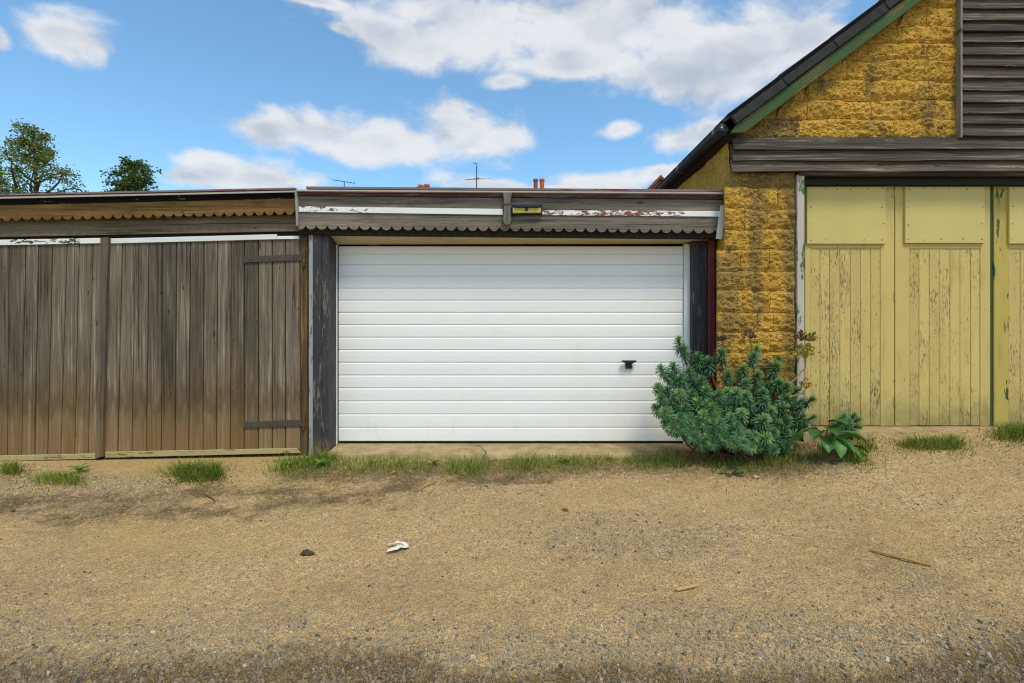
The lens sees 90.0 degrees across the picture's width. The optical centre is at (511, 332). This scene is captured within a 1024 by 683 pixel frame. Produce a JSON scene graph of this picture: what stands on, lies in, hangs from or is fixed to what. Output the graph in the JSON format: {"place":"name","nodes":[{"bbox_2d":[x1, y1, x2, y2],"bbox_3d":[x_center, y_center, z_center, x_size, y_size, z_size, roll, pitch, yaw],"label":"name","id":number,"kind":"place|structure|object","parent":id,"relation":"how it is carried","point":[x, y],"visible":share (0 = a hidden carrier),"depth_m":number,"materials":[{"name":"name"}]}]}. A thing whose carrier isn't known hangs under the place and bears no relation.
{"place":"outdoors","nodes":[
{"label":"outdoors","id":0,"kind":"place"},
{"bbox_2d":[0,0,878,193],"label":"sky","id":1,"kind":"structure","parent":0,"point":[213,94],"materials":[{"name":"blue"}]},
{"bbox_2d":[237,447,696,503],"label":"grass","id":2,"kind":"structure","parent":0,"point":[468,469],"depth_m":4.92,"materials":[{"name":"green plant"}]},
{"bbox_2d":[0,426,1023,682],"bbox_3d":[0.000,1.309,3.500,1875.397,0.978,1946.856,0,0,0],"label":"ground","id":3,"kind":"structure","parent":0,"point":[136,546],"depth_m":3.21,"materials":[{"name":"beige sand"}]},
{"bbox_2d":[0,160,17,193],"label":"tree","id":4,"kind":"object","parent":3,"relation":"on","point":[7,190],"visible":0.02,"depth_m":30.21,"materials":[{"name":"green plant"}]},
{"bbox_2d":[0,459,47,481],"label":"grass tuft","id":5,"kind":"object","parent":3,"relation":"on","point":[14,469],"visible":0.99,"depth_m":4.95,"materials":[{"name":"green plant"}]},
{"bbox_2d":[0,118,88,193],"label":"tree","id":6,"kind":"object","parent":3,"relation":"on","point":[39,152],"visible":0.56,"depth_m":26.65,"materials":[{"name":"green plant"}]},
{"bbox_2d":[6,468,115,492],"bbox_3d":[-4.271,1.338,4.758,1.291,0.165,0.539,0,0,26],"label":"grass tuft","id":7,"kind":"object","parent":3,"relation":"on","point":[45,478],"visible":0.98,"depth_m":4.69,"materials":[{"name":"green plant"}]},
{"bbox_2d":[67,463,90,472],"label":"broad leaved weed","id":8,"kind":"object","parent":3,"relation":"on","point":[78,468],"visible":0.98,"depth_m":4.89,"materials":[{"name":"green plant"}]},
{"bbox_2d":[100,156,161,191],"bbox_3d":[-23.007,-4.487,31.238,3.588,12.323,4.005,0,0,37],"label":"tree","id":9,"kind":"object","parent":3,"relation":"on","point":[133,180],"visible":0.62,"depth_m":30.50,"materials":[{"name":"green plant"}]},
{"bbox_2d":[0,187,308,460],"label":"timber shed","id":10,"kind":"structure","parent":3,"relation":"on","point":[155,323],"depth_m":5.38,"materials":[{"name":"wood"}]},
{"bbox_2d":[133,456,254,492],"bbox_3d":[-2.996,1.266,4.853,1.458,0.239,0.884,0,0,21],"label":"grass tuft","id":11,"kind":"object","parent":3,"relation":"on","point":[208,471],"visible":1,"depth_m":4.72,"materials":[{"name":"green plant"}]},
{"bbox_2d":[300,549,314,555],"bbox_3d":[-1.334,1.436,3.340,0.087,0.037,0.074,0,0,38],"label":"soil clod","id":12,"kind":"object","parent":3,"relation":"on","point":[304,552],"visible":1,"depth_m":3.33,"materials":[{"name":"brown soil"}]},
{"bbox_2d":[314,458,331,464],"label":"broad leaved weed","id":13,"kind":"object","parent":3,"relation":"on","point":[320,462],"visible":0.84,"depth_m":4.98,"materials":[{"name":"green plant"}]},
{"bbox_2d":[311,443,338,477],"bbox_3d":[-1.811,1.166,5.027,0.417,0.320,0.695,0,0,-38],"label":"grass tuft","id":14,"kind":"object","parent":3,"relation":"on","point":[328,452],"visible":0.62,"depth_m":5.18,"materials":[{"name":"green plant"}]},
{"bbox_2d":[387,540,408,551],"bbox_3d":[-0.752,1.404,3.377,0.144,0.039,0.122,0,0,0],"label":"tissue","id":15,"kind":"object","parent":3,"relation":"on","point":[399,546],"visible":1,"depth_m":3.38,"materials":[{"name":"white paper"}]},
{"bbox_2d":[418,184,429,186],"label":"house","id":16,"kind":"structure","parent":3,"relation":"on","point":[424,185],"depth_m":29.87,"materials":[{"name":"brick"}]},
{"bbox_2d":[428,458,441,464],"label":"broad leaved weed","id":17,"kind":"object","parent":3,"relation":"on","point":[434,461],"visible":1,"depth_m":4.99,"materials":[{"name":"green plant"}]},
{"bbox_2d":[295,186,723,459],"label":"garage","id":18,"kind":"structure","parent":3,"relation":"on","point":[448,322],"depth_m":5.60,"materials":[{"name":"wood"}]},
{"bbox_2d":[338,245,682,442],"bbox_3d":[-0.023,0.124,5.594,3.815,2.178,0.112,0,0,0],"label":"garage door","id":19,"kind":"structure","parent":18,"relation":"in","point":[437,343],"depth_m":5.60,"materials":[{"name":"white metal"}]},
{"bbox_2d":[512,205,541,214],"bbox_3d":[0.154,-1.266,5.245,0.313,0.102,0.060,0,0,0],"label":"solar lamp","id":20,"kind":"object","parent":18,"relation":"attached to","point":[526,209],"visible":1,"depth_m":5.23,"materials":[{"name":"yellow plastic"}]},
{"bbox_2d":[533,178,544,187],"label":"house","id":21,"kind":"structure","parent":3,"relation":"on","point":[541,180],"depth_m":29.89,"materials":[{"name":"brick"}]},
{"bbox_2d":[465,162,491,187],"bbox_3d":[-2.151,-9.086,30.161,1.356,2.255,1.727,0,0,-27],"label":"television aerial","id":22,"kind":"object","parent":21,"relation":"on","point":[476,178],"visible":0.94,"depth_m":30.16,"materials":[{"name":"grey metal"}]},
{"bbox_2d":[559,455,573,459],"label":"broad leaved weed","id":23,"kind":"object","parent":3,"relation":"on","point":[565,458],"visible":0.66,"depth_m":5.04,"materials":[{"name":"green plant"}]},
{"bbox_2d":[603,456,643,464],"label":"grass tuft","id":24,"kind":"object","parent":3,"relation":"on","point":[625,457],"visible":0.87,"depth_m":5.07,"materials":[{"name":"green plant"}]},
{"bbox_2d":[647,175,663,188],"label":"house","id":25,"kind":"structure","parent":3,"relation":"on","point":[657,181],"depth_m":24.80,"materials":[{"name":"brick"}]},
{"bbox_2d":[675,584,697,590],"bbox_3d":[0.949,1.376,2.770,0.151,0.012,0.018,0,0,-23],"label":"wood splinter","id":26,"kind":"object","parent":3,"relation":"on","point":[686,587],"visible":1,"depth_m":2.76,"materials":[{"name":"beige wood"}]},
{"bbox_2d":[721,466,746,474],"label":"broad leaved weed","id":27,"kind":"object","parent":3,"relation":"on","point":[739,468],"visible":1,"depth_m":4.50,"materials":[{"name":"green plant"}]},
{"bbox_2d":[651,335,818,463],"bbox_3d":[2.125,0.631,4.848,1.595,1.224,0.723,0,0,0],"label":"spurge bush","id":28,"kind":"object","parent":3,"relation":"on","point":[720,427],"visible":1,"depth_m":4.82,"materials":[{"name":"green plant"}]},
{"bbox_2d":[715,331,726,347],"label":"dried stalk","id":29,"kind":"object","parent":28,"relation":"on","point":[721,338],"visible":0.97,"depth_m":5.00,"materials":[{"name":"brown plant"}]},
{"bbox_2d":[742,331,756,367],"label":"dried stalk","id":30,"kind":"object","parent":28,"relation":"on","point":[751,335],"visible":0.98,"depth_m":4.96,"materials":[{"name":"brown plant"}]},
{"bbox_2d":[789,377,816,397],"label":"dried stalk","id":31,"kind":"object","parent":28,"relation":"on","point":[805,379],"visible":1,"depth_m":4.79,"materials":[{"name":"beige plant"}]},
{"bbox_2d":[791,329,824,382],"bbox_3d":[2.780,0.276,4.938,0.401,0.624,0.218,0,0,-20],"label":"dried stalk","id":32,"kind":"object","parent":28,"relation":"on","point":[806,348],"visible":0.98,"depth_m":4.94,"materials":[{"name":"brown plant"}]},
{"bbox_2d":[799,418,868,459],"bbox_3d":[2.880,0.946,4.559,0.587,0.374,0.288,0,0,0],"label":"broad leaved weed","id":33,"kind":"object","parent":3,"relation":"on","point":[829,444],"visible":0.97,"depth_m":4.51,"materials":[{"name":"green plant"}]},
{"bbox_2d":[654,0,1023,441],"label":"barn","id":34,"kind":"structure","parent":3,"relation":"on","point":[864,171],"depth_m":5.16,"materials":[{"name":"yellow stone"}]},
{"bbox_2d":[804,186,895,425],"bbox_3d":[3.480,-0.278,5.272,0.933,2.471,0.066,0,0,0],"label":"barn door","id":35,"kind":"structure","parent":34,"relation":"in","point":[849,298],"depth_m":5.27,"materials":[{"name":"yellow paint"}]},
{"bbox_2d":[894,186,989,425],"bbox_3d":[4.430,-0.278,5.272,0.979,2.471,0.066,0,0,0],"label":"barn door","id":36,"kind":"structure","parent":34,"relation":"in","point":[942,233],"depth_m":5.27,"materials":[{"name":"yellow paint"}]},
{"bbox_2d":[992,186,1023,425],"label":"barn door","id":37,"kind":"structure","parent":34,"relation":"in","point":[1007,201],"depth_m":5.27,"materials":[{"name":"yellow paint"}]},
{"bbox_2d":[826,411,863,441],"bbox_3d":[3.233,0.917,5.030,0.346,0.330,0.338,0,0,0],"label":"spurge bush","id":38,"kind":"object","parent":3,"relation":"on","point":[852,422],"visible":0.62,"depth_m":4.93,"materials":[{"name":"green plant"}]},
{"bbox_2d":[870,548,931,566],"bbox_3d":[2.284,1.319,3.012,0.021,0.012,0.295,0,0,-42],"label":"wood splinter","id":39,"kind":"object","parent":3,"relation":"on","point":[900,557],"visible":1,"depth_m":3.00,"materials":[{"name":"brown wood"}]},
{"bbox_2d":[874,430,991,459],"bbox_3d":[3.895,1.000,4.758,1.429,0.202,0.760,0,0,-30],"label":"grass tuft","id":40,"kind":"object","parent":3,"relation":"on","point":[927,443],"visible":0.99,"depth_m":4.65,"materials":[{"name":"green plant"}]},
{"bbox_2d":[961,418,1023,459],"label":"grass tuft","id":41,"kind":"object","parent":3,"relation":"on","point":[1013,431],"visible":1,"depth_m":4.85,"materials":[{"name":"green plant"}]},
{"bbox_2d":[623,431,906,499],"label":"dry grass","id":42,"kind":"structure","parent":0,"point":[777,460],"depth_m":4.66,"materials":[{"name":"green plant"}]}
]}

